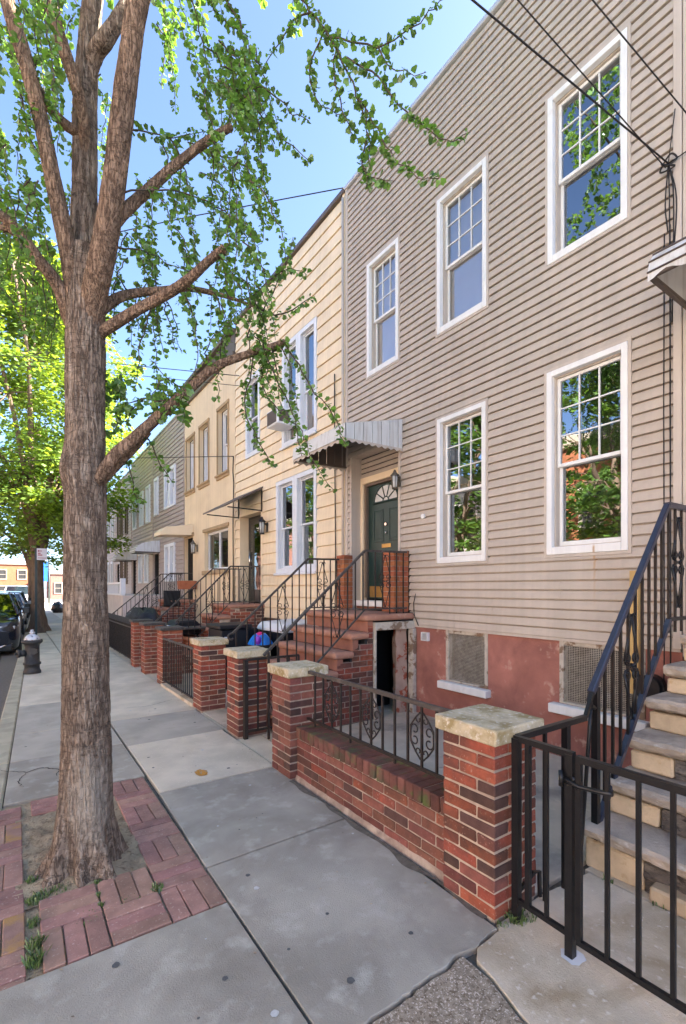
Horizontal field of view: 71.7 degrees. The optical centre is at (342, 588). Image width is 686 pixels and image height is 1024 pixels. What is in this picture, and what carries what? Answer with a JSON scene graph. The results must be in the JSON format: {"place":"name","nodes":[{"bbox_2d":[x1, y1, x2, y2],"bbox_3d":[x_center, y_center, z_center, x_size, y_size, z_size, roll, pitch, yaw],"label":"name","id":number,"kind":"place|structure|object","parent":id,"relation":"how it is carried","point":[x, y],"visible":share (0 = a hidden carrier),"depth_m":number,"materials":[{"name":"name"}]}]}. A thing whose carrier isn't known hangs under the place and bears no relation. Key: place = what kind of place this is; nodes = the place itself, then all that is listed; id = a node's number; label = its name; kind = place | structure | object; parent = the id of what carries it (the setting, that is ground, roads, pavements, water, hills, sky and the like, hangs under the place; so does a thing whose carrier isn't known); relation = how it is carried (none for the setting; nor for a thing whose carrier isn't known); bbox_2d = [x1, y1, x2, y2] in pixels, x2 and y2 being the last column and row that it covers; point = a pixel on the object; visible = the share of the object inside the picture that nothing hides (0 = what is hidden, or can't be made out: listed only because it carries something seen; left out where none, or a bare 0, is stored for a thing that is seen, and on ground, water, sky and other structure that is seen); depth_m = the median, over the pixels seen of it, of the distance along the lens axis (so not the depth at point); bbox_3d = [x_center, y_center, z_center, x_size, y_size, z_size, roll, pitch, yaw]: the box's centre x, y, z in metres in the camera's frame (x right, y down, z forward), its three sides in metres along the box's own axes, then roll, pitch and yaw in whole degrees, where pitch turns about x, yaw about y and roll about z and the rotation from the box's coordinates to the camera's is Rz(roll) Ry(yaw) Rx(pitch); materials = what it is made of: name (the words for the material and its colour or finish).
{"place":"outdoors","nodes":[
{"label":"outdoors","id":0,"kind":"place"},
{"bbox_2d":[0,561,27,590],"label":"brick building","id":1,"kind":"structure","parent":0,"point":[13,573],"depth_m":88.62,"materials":[{"name":"brick"}]},
{"bbox_2d":[17,569,26,579],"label":"window","id":2,"kind":"structure","parent":1,"relation":"in","point":[21,573],"depth_m":89.40,"materials":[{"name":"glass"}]},
{"bbox_2d":[47,571,62,598],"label":"brick building","id":3,"kind":"structure","parent":0,"point":[56,584],"depth_m":82.34,"materials":[{"name":"stone"}]},
{"bbox_2d":[0,0,495,588],"label":"sky","id":4,"kind":"structure","parent":0,"point":[334,164],"materials":[{"name":"blue"}]},
{"bbox_2d":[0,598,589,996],"bbox_3d":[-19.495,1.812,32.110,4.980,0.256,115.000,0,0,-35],"label":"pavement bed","id":5,"kind":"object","parent":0,"point":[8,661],"depth_m":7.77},
{"bbox_2d":[0,778,232,980],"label":"joint soil","id":6,"kind":"structure","parent":5,"relation":"on","point":[32,911],"depth_m":2.45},
{"bbox_2d":[15,797,148,910],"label":"pit soil","id":7,"kind":"structure","parent":6,"relation":"on","point":[128,863],"depth_m":2.93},
{"bbox_2d":[20,875,163,969],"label":"weeds","id":8,"kind":"object","parent":6,"relation":"on","point":[31,958],"visible":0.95,"depth_m":2.32,"materials":[{"name":"green plant"}]},
{"bbox_2d":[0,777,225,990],"bbox_3d":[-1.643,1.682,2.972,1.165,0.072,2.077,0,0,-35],"label":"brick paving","id":9,"kind":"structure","parent":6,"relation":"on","point":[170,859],"depth_m":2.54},
{"bbox_2d":[0,0,468,887],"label":"ginkgo tree","id":10,"kind":"object","parent":6,"relation":"on","point":[88,844],"visible":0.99,"depth_m":2.81,"materials":[{"name":"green plant"}]},
{"bbox_2d":[267,660,327,780],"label":"brick pillar","id":11,"kind":"structure","parent":5,"relation":"on","point":[293,695],"depth_m":4.18,"materials":[{"name":"brick"}]},
{"bbox_2d":[295,723,444,882],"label":"brick wall","id":12,"kind":"structure","parent":5,"relation":"on","point":[397,806],"depth_m":3.21,"materials":[{"name":"brick"}]},
{"bbox_2d":[307,670,450,780],"bbox_3d":[0.192,0.956,3.453,0.028,0.469,1.772,0,0,-35],"label":"wall railing","id":13,"kind":"object","parent":12,"relation":"on","point":[408,701],"depth_m":3.35,"materials":[{"name":"metal"}]},
{"bbox_2d":[435,704,543,926],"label":"brick pillar","id":14,"kind":"structure","parent":5,"relation":"on","point":[477,808],"depth_m":2.45,"materials":[{"name":"brick"}]},
{"bbox_2d":[0,608,685,1023],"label":"sidewalk","id":15,"kind":"structure","parent":0,"point":[372,930],"depth_m":2.27,"materials":[{"name":"concrete"}]},
{"bbox_2d":[14,629,42,674],"bbox_3d":[-6.066,1.226,9.185,0.437,0.848,0.366,0,0,-19],"label":"fire hydrant","id":16,"kind":"object","parent":15,"relation":"on","point":[31,642],"visible":1,"depth_m":9.09,"materials":[{"name":"metal"}]},
{"bbox_2d":[0,418,62,614],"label":"street tree","id":17,"kind":"object","parent":15,"relation":"on","point":[8,436],"visible":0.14,"depth_m":29.90,"materials":[{"name":"green plant"}]},
{"bbox_2d":[35,548,46,633],"bbox_3d":[-10.417,0.140,16.369,0.355,3.020,0.062,0,0,-35],"label":"parking sign","id":18,"kind":"object","parent":15,"relation":"on","point":[40,553],"visible":0.96,"depth_m":16.29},
{"bbox_2d":[0,235,145,632],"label":"street tree","id":19,"kind":"object","parent":15,"relation":"on","point":[41,509],"visible":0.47,"depth_m":17.18,"materials":[{"name":"green plant"}]},
{"bbox_2d":[496,908,536,926],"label":"weeds","id":20,"kind":"object","parent":15,"relation":"on","point":[522,920],"visible":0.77,"depth_m":2.35,"materials":[{"name":"green plant"}]},
{"bbox_2d":[511,691,594,965],"bbox_3d":[1.237,1.132,2.427,0.783,1.055,0.357,0,0,-35],"label":"short iron fence","id":21,"kind":"object","parent":15,"relation":"on","point":[571,954],"visible":0.99,"depth_m":2.29,"materials":[{"name":"black metal"}]},
{"bbox_2d":[558,755,685,1014],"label":"iron gate","id":22,"kind":"structure","parent":21,"relation":"attached to","point":[639,779],"depth_m":1.91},
{"bbox_2d":[44,603,685,919],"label":"areaway floor","id":23,"kind":"structure","parent":0,"point":[261,745],"depth_m":4.65,"materials":[{"name":"concrete"}]},
{"bbox_2d":[43,559,49,608],"bbox_3d":[-23.908,-0.450,38.178,0.555,4.200,0.111,0,0,-35],"label":"banner pole","id":24,"kind":"object","parent":23,"relation":"on","point":[46,574],"visible":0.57,"depth_m":38.25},
{"bbox_2d":[51,601,62,612],"bbox_3d":[-19.228,1.309,31.941,0.772,0.850,0.733,0,0,1],"label":"rubbish bag","id":25,"kind":"object","parent":23,"relation":"on","point":[56,607],"visible":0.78,"depth_m":31.70,"materials":[{"name":"black plastic"}]},
{"bbox_2d":[106,487,115,582],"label":"row house","id":26,"kind":"structure","parent":23,"relation":"on","point":[111,571],"depth_m":26.17,"materials":[{"name":"grey plastic"}]},
{"bbox_2d":[116,469,130,593],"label":"row house","id":27,"kind":"structure","parent":23,"relation":"on","point":[123,529],"depth_m":22.93,"materials":[{"name":"grey plastic"}]},
{"bbox_2d":[111,445,152,593],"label":"row house","id":28,"kind":"structure","parent":23,"relation":"on","point":[142,564],"depth_m":19.85,"materials":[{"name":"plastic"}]},
{"bbox_2d":[138,554,142,583],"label":"window","id":29,"kind":"structure","parent":28,"relation":"in","point":[140,556],"depth_m":20.32,"materials":[{"name":"white paint"}]},
{"bbox_2d":[139,491,144,526],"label":"window","id":30,"kind":"structure","parent":28,"relation":"in","point":[141,511],"depth_m":20.01,"materials":[{"name":"white paint"}]},
{"bbox_2d":[144,553,149,582],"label":"window","id":31,"kind":"structure","parent":28,"relation":"in","point":[146,558],"depth_m":19.36,"materials":[{"name":"white paint"}]},
{"bbox_2d":[145,484,150,523],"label":"window","id":32,"kind":"structure","parent":28,"relation":"in","point":[147,489],"depth_m":19.17,"materials":[{"name":"white paint"}]},
{"bbox_2d":[107,578,162,616],"bbox_3d":[-7.327,0.700,16.755,1.710,2.000,4.500,0,0,-35],"label":"porch","id":33,"kind":"object","parent":23,"relation":"on","point":[116,600],"visible":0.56,"depth_m":14.93,"materials":[{"name":"white paint"}]},
{"bbox_2d":[129,619,152,666],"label":"brick pillar","id":34,"kind":"structure","parent":23,"relation":"on","point":[135,644],"depth_m":9.96,"materials":[{"name":"brick"}]},
{"bbox_2d":[108,613,130,659],"bbox_3d":[-5.569,1.115,11.710,0.053,0.890,3.615,0,0,-35],"label":"iron fence","id":35,"kind":"object","parent":34,"relation":"attached to","point":[119,634],"visible":0.84,"depth_m":11.30,"materials":[{"name":"metal"}]},
{"bbox_2d":[125,607,160,620],"bbox_3d":[-5.059,1.073,12.090,0.962,1.195,2.785,0,0,-35],"label":"covered furniture","id":36,"kind":"object","parent":23,"relation":"on","point":[143,613],"visible":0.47,"depth_m":11.61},
{"bbox_2d":[139,621,164,674],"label":"brick pillar","id":37,"kind":"structure","parent":23,"relation":"on","point":[149,637],"depth_m":9.16,"materials":[{"name":"brick"}]},
{"bbox_2d":[129,412,184,597],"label":"row house","id":38,"kind":"structure","parent":23,"relation":"on","point":[168,553],"depth_m":16.41,"materials":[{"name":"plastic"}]},
{"bbox_2d":[154,476,158,516],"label":"window","id":39,"kind":"structure","parent":38,"relation":"in","point":[156,481],"depth_m":17.98,"materials":[{"name":"white paint"}]},
{"bbox_2d":[164,544,168,581],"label":"window","id":40,"kind":"structure","parent":38,"relation":"in","point":[166,547],"depth_m":16.75,"materials":[{"name":"white paint"}]},
{"bbox_2d":[164,471,169,509],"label":"window","id":41,"kind":"structure","parent":38,"relation":"in","point":[166,485],"depth_m":16.78,"materials":[{"name":"white paint"}]},
{"bbox_2d":[169,464,175,507],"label":"window","id":42,"kind":"structure","parent":38,"relation":"in","point":[172,474],"depth_m":16.16,"materials":[{"name":"white paint"}]},
{"bbox_2d":[169,542,176,580],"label":"window","id":43,"kind":"structure","parent":38,"relation":"in","point":[172,548],"depth_m":16.21,"materials":[{"name":"white paint"}]},
{"bbox_2d":[155,625,184,684],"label":"brick pillar","id":44,"kind":"structure","parent":23,"relation":"on","point":[173,633],"depth_m":8.11,"materials":[{"name":"brick"}]},
{"bbox_2d":[150,599,195,622],"bbox_3d":[-5.466,1.016,13.908,1.975,1.369,1.170,0,0,-35],"label":"stoop","id":45,"kind":"object","parent":23,"relation":"on","point":[161,611],"visible":0.17,"depth_m":13.76,"materials":[{"name":"red brick"}]},
{"bbox_2d":[112,574,182,614],"bbox_3d":[-5.848,0.598,14.264,2.009,2.103,0.027,0,0,-35],"label":"stair railing","id":46,"kind":"object","parent":45,"relation":"on","point":[146,586],"visible":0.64,"depth_m":14.33,"materials":[{"name":"metal"}]},
{"bbox_2d":[126,573,192,613],"bbox_3d":[-5.180,0.598,13.473,1.810,2.103,0.027,0,0,-35],"label":"stair railing","id":47,"kind":"object","parent":45,"relation":"on","point":[164,590],"visible":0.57,"depth_m":13.47,"materials":[{"name":"metal"}]},
{"bbox_2d":[163,591,179,606],"bbox_3d":[-4.901,0.300,13.587,0.467,0.462,0.034,0,0,-35],"label":"black cloth","id":48,"kind":"object","parent":47,"relation":"hanging from","point":[170,596],"visible":0.92,"depth_m":13.57,"materials":[{"name":"fabric"}]},
{"bbox_2d":[177,580,196,588],"bbox_3d":[-4.527,-0.095,13.767,0.518,0.250,0.200,0,0,-35],"label":"planter","id":49,"kind":"object","parent":47,"relation":"attached to","point":[181,584],"visible":0.91,"depth_m":13.66,"materials":[{"name":"ceramic"}]},
{"bbox_2d":[161,683,193,706],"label":"fence kerb","id":50,"kind":"structure","parent":23,"relation":"on","point":[180,695],"depth_m":7.22,"materials":[{"name":"concrete"}]},
{"bbox_2d":[163,638,193,698],"bbox_3d":[-2.556,1.208,7.325,0.026,0.743,1.655,0,0,-35],"label":"iron fence","id":51,"kind":"object","parent":50,"relation":"on","point":[180,687],"visible":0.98,"depth_m":7.24,"materials":[{"name":"metal"}]},
{"bbox_2d":[163,618,205,635],"bbox_3d":[-3.383,1.151,9.938,0.630,0.998,1.600,0,0,-35],"label":"barbecue","id":52,"kind":"object","parent":23,"relation":"on","point":[197,628],"visible":0.41,"depth_m":9.70,"materials":[{"name":"black plastic"}]},
{"bbox_2d":[154,328,236,623],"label":"row house","id":53,"kind":"structure","parent":23,"relation":"on","point":[210,431],"depth_m":13.04,"materials":[{"name":"beige paint"}]},
{"bbox_2d":[191,440,193,488],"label":"window","id":54,"kind":"structure","parent":53,"relation":"in","point":[192,443],"depth_m":14.79,"materials":[{"name":"white plastic"}]},
{"bbox_2d":[204,427,207,480],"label":"window","id":55,"kind":"structure","parent":53,"relation":"in","point":[206,430],"depth_m":13.74,"materials":[{"name":"glass"}]},
{"bbox_2d":[208,528,227,569],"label":"window","id":56,"kind":"structure","parent":53,"relation":"in","point":[217,540],"depth_m":12.85,"materials":[{"name":"glass"}]},
{"bbox_2d":[223,410,226,470],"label":"window","id":57,"kind":"structure","parent":53,"relation":"in","point":[224,413],"depth_m":12.50,"materials":[{"name":"white plastic"}]},
{"bbox_2d":[232,456,233,602],"bbox_3d":[-2.674,-1.431,11.559,0.024,3.561,0.081,0,0,-35],"label":"wall cable","id":58,"kind":"object","parent":53,"relation":"attached to","point":[232,530],"depth_m":11.55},
{"bbox_2d":[190,636,228,712],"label":"brick pillar","id":59,"kind":"structure","parent":23,"relation":"on","point":[209,674],"depth_m":6.44,"materials":[{"name":"brick"}]},
{"bbox_2d":[183,602,264,673],"bbox_3d":[-2.795,1.016,10.041,1.975,1.369,1.170,0,0,-35],"label":"stoop","id":60,"kind":"object","parent":23,"relation":"on","point":[241,612],"visible":0.26,"depth_m":9.86,"materials":[{"name":"red brick"}]},
{"bbox_2d":[155,568,241,622],"bbox_3d":[-3.136,0.598,10.425,1.909,2.103,0.027,0,0,-35],"label":"stair railing","id":61,"kind":"object","parent":60,"relation":"on","point":[194,585],"visible":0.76,"depth_m":10.48,"materials":[{"name":"metal"}]},
{"bbox_2d":[175,566,260,649],"bbox_3d":[-2.497,0.588,9.615,1.780,2.123,0.027,0,0,-35],"label":"stair railing","id":62,"kind":"object","parent":60,"relation":"on","point":[217,579],"visible":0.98,"depth_m":9.65,"materials":[{"name":"metal"}]},
{"bbox_2d":[206,622,251,689],"bbox_3d":[-1.929,1.125,8.026,0.570,1.050,0.660,0,0,-35],"label":"wheelie bin","id":63,"kind":"object","parent":23,"relation":"on","point":[224,629],"visible":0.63,"depth_m":7.81,"materials":[{"name":"black plastic"}]},
{"bbox_2d":[223,646,270,739],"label":"brick pillar","id":64,"kind":"structure","parent":23,"relation":"on","point":[236,656],"depth_m":5.33,"materials":[{"name":"brick"}]},
{"bbox_2d":[243,654,299,739],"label":"gate","id":65,"kind":"structure","parent":64,"relation":"attached to","point":[246,731],"depth_m":5.21,"materials":[{"name":"brown metal"}]},
{"bbox_2d":[248,632,272,656],"bbox_3d":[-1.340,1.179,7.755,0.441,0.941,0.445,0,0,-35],"label":"ball","id":66,"kind":"object","parent":23,"relation":"on","point":[266,639],"visible":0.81,"depth_m":7.64,"materials":[{"name":"blue plastic"}]},
{"bbox_2d":[203,188,344,620],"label":"row house","id":67,"kind":"structure","parent":23,"relation":"on","point":[284,517],"depth_m":9.05,"materials":[{"name":"beige"}]},
{"bbox_2d":[0,187,343,258],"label":"power line","id":68,"kind":"object","parent":67,"relation":"attached to","point":[241,207],"visible":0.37,"depth_m":8.00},
{"bbox_2d":[245,368,260,459],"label":"window","id":69,"kind":"structure","parent":67,"relation":"in","point":[250,452],"depth_m":10.90,"materials":[{"name":"white paint"}]},
{"bbox_2d":[249,518,260,597],"bbox_3d":[-1.953,-0.685,10.836,0.072,1.830,0.950,0,0,-35],"label":"storm door","id":70,"kind":"structure","parent":67,"relation":"in","point":[255,538],"depth_m":10.94,"materials":[{"name":"glass"}]},
{"bbox_2d":[267,407,295,431],"bbox_3d":[-1.196,-3.265,9.190,0.422,0.310,0.458,0,0,-35],"label":"air conditioner","id":71,"kind":"object","parent":67,"relation":"attached to","point":[275,422],"visible":0.81,"depth_m":9.07,"materials":[{"name":"white plastic"}]},
{"bbox_2d":[276,476,293,572],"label":"window","id":72,"kind":"structure","parent":67,"relation":"in","point":[281,485],"depth_m":9.62,"materials":[{"name":"white paint"}]},
{"bbox_2d":[282,333,297,449],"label":"window","id":73,"kind":"structure","parent":67,"relation":"in","point":[286,436],"depth_m":9.40,"materials":[{"name":"white paint"}]},
{"bbox_2d":[294,467,318,571],"bbox_3d":[-0.632,-1.220,8.753,0.170,1.860,0.783,0,0,-35],"label":"window","id":74,"kind":"structure","parent":67,"relation":"in","point":[299,479],"depth_m":8.97,"materials":[{"name":"white paint"}]},
{"bbox_2d":[298,316,318,437],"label":"window","id":75,"kind":"structure","parent":67,"relation":"in","point":[307,412],"depth_m":8.86,"materials":[{"name":"white paint"}]},
{"bbox_2d":[334,374,335,608],"bbox_3d":[-0.131,-1.450,7.852,0.020,4.200,0.047,0,0,-35],"label":"wall cable","id":76,"kind":"object","parent":67,"relation":"attached to","point":[335,494],"depth_m":7.84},
{"bbox_2d":[257,618,313,659],"bbox_3d":[-0.920,1.105,8.237,0.810,1.089,0.960,0,0,-35],"label":"storage box","id":77,"kind":"object","parent":23,"relation":"on","point":[266,627],"visible":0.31,"depth_m":7.93,"materials":[{"name":"white plastic"}]},
{"bbox_2d":[266,609,415,729],"bbox_3d":[-0.285,1.016,6.421,1.990,1.369,1.580,0,0,-35],"label":"stoop","id":78,"kind":"object","parent":23,"relation":"on","point":[359,652],"visible":0.56,"depth_m":6.18,"materials":[{"name":"brown brick"}]},
{"bbox_2d":[227,558,338,646],"bbox_3d":[-0.818,0.593,6.934,1.824,2.113,0.027,0,0,-35],"label":"stair railing","id":79,"kind":"object","parent":78,"relation":"on","point":[274,592],"visible":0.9,"depth_m":6.92,"materials":[{"name":"metal"}]},
{"bbox_2d":[262,549,406,738],"bbox_3d":[-0.010,0.578,5.742,2.089,2.143,0.027,0,0,-35],"label":"stair railing","id":80,"kind":"object","parent":78,"relation":"on","point":[289,628],"visible":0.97,"depth_m":5.71,"materials":[{"name":"metal"}]},
{"bbox_2d":[351,630,389,705],"bbox_3d":[0.390,1.120,6.614,0.640,1.140,0.040,0,0,-35],"label":"cellar door","id":81,"kind":"structure","parent":78,"relation":"in","point":[383,636],"depth_m":6.72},
{"bbox_2d":[292,0,684,767],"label":"row house","id":82,"kind":"structure","parent":23,"relation":"on","point":[506,450],"depth_m":5.17,"materials":[{"name":"beige plastic"}]},
{"bbox_2d":[369,481,397,598],"bbox_3d":[0.654,-0.720,7.197,0.083,1.760,0.850,0,0,-35],"label":"door","id":83,"kind":"structure","parent":82,"relation":"in","point":[383,500],"depth_m":7.29,"materials":[{"name":"wood"}]},
{"bbox_2d":[366,234,401,380],"bbox_3d":[0.628,-4.030,6.930,0.170,1.756,0.766,0,0,-35],"label":"window","id":84,"kind":"structure","parent":82,"relation":"in","point":[383,290],"depth_m":7.04,"materials":[{"name":"white paint"}]},
{"bbox_2d":[435,152,489,338],"bbox_3d":[1.466,-4.035,5.716,0.170,1.746,0.816,0,0,-35],"label":"window","id":85,"kind":"structure","parent":82,"relation":"in","point":[462,246],"depth_m":5.79,"materials":[{"name":"white paint"}]},
{"bbox_2d":[435,397,489,565],"bbox_3d":[1.463,-1.215,5.720,0.170,1.866,0.806,0,0,-35],"label":"window","id":86,"kind":"structure","parent":82,"relation":"in","point":[443,555],"depth_m":5.81,"materials":[{"name":"white paint"}]},
{"bbox_2d":[437,630,490,698],"bbox_3d":[1.453,0.875,5.665,0.170,0.730,0.750,0,0,-35],"label":"cellar window","id":87,"kind":"structure","parent":82,"relation":"in","point":[466,652],"depth_m":5.67,"materials":[{"name":"grey metal"}]},
{"bbox_2d":[545,20,632,270],"bbox_3d":[2.321,-4.050,4.478,0.170,1.716,0.806,0,0,-35],"label":"window","id":88,"kind":"structure","parent":82,"relation":"in","point":[556,252],"depth_m":4.50,"materials":[{"name":"white paint"}]},
{"bbox_2d":[544,336,633,557],"bbox_3d":[2.320,-1.240,4.480,0.170,1.876,0.821,0,0,-35],"label":"window","id":89,"kind":"structure","parent":82,"relation":"in","point":[555,546],"depth_m":4.50,"materials":[{"name":"white paint"}]},
{"bbox_2d":[517,0,665,167],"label":"power line","id":90,"kind":"object","parent":82,"relation":"attached to","point":[569,58],"visible":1,"depth_m":3.29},
{"bbox_2d":[548,641,649,731],"bbox_3d":[2.345,0.865,4.373,0.170,0.710,0.890,0,0,-35],"label":"cellar window","id":91,"kind":"structure","parent":82,"relation":"in","point":[578,662],"depth_m":4.50,"materials":[{"name":"grey metal"}]},
{"bbox_2d":[629,570,639,693],"bbox_3d":[2.491,0.375,4.048,0.040,1.050,0.070,0,0,-35],"label":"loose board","id":92,"kind":"object","parent":82,"relation":"attached to","point":[631,574],"visible":0.36,"depth_m":4.03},
{"bbox_2d":[630,663,666,698],"bbox_3d":[2.510,0.990,3.928,0.176,0.719,0.327,0,0,-35],"label":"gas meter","id":93,"kind":"object","parent":82,"relation":"attached to","point":[658,684],"visible":0.31,"depth_m":3.82,"materials":[{"name":"grey metal"}]},
{"bbox_2d":[663,224,670,679],"bbox_3d":[2.644,-0.950,3.870,0.021,4.000,0.064,0,0,-35],"label":"wall cable","id":94,"kind":"object","parent":82,"relation":"attached to","point":[669,447],"depth_m":3.85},
{"bbox_2d":[659,108,685,322],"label":"cable knot","id":95,"kind":"object","parent":82,"relation":"attached to","point":[668,170],"visible":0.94,"depth_m":3.82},
{"bbox_2d":[584,634,685,917],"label":"stone stoop","id":96,"kind":"object","parent":23,"relation":"on","point":[658,745],"visible":0.94,"depth_m":2.81,"materials":[{"name":"grey stone"}]},
{"bbox_2d":[583,502,685,842],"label":"stair railing","id":97,"kind":"object","parent":96,"relation":"on","point":[633,710],"visible":0.98,"depth_m":3.10,"materials":[{"name":"black metal"}]},
{"bbox_2d":[647,0,685,656],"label":"row house","id":98,"kind":"structure","parent":23,"relation":"on","point":[666,272],"depth_m":3.53,"materials":[{"name":"white paint"}]},
{"bbox_2d":[592,0,685,112],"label":"power line","id":99,"kind":"object","parent":98,"relation":"attached to","point":[635,51],"visible":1,"depth_m":3.25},
{"label":"road","id":100,"kind":"structure","parent":0,"visible":0},
{"bbox_2d":[0,592,29,652],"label":"parked car","id":101,"kind":"object","parent":100,"relation":"on","point":[10,631],"visible":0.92,"depth_m":12.20,"materials":[{"name":"black paint"}]},
{"bbox_2d":[0,615,30,810],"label":"kerb","id":102,"kind":"structure","parent":100,"relation":"on","point":[8,719],"depth_m":5.92,"materials":[{"name":"concrete"}]},
{"bbox_2d":[4,585,27,600],"bbox_3d":[-26.297,0.778,38.314,2.320,2.017,5.060,0,0,-35],"label":"parked car","id":103,"kind":"object","parent":100,"relation":"on","point":[24,589],"visible":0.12,"depth_m":37.84,"materials":[{"name":"white paint"}]},
{"bbox_2d":[13,593,29,634],"bbox_3d":[-13.347,0.988,18.090,2.320,1.597,4.660,0,0,-35],"label":"parked car","id":104,"kind":"object","parent":100,"relation":"on","point":[19,606],"visible":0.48,"depth_m":17.72,"materials":[{"name":"blue paint"}]},
{"bbox_2d":[15,593,30,623],"bbox_3d":[-16.495,1.003,22.964,2.320,1.567,4.660,0,0,-35],"label":"parked car","id":105,"kind":"object","parent":100,"relation":"on","point":[21,599],"visible":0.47,"depth_m":22.70,"materials":[{"name":"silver metal"}]},
{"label":"far pavement","id":106,"kind":"structure","parent":0,"visible":0},
{"bbox_3d":[-9.322,-2.125,-2.551,0.290,7.650,2.000,0,0,-35],"label":"utility pole","id":107,"kind":"object","parent":106,"relation":"on","visible":0},
{"bbox_2d":[471,0,668,163],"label":"power line","id":108,"kind":"object","parent":107,"relation":"attached to","point":[553,67],"visible":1,"depth_m":3.23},
{"bbox_3d":[-21.260,-3.692,14.730,0.290,10.785,2.000,0,0,-35],"label":"utility pole","id":109,"kind":"object","parent":106,"relation":"on","visible":0},
{"bbox_2d":[0,355,238,375],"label":"power line","id":110,"kind":"object","parent":109,"relation":"attached to","point":[121,364],"visible":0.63,"depth_m":11.19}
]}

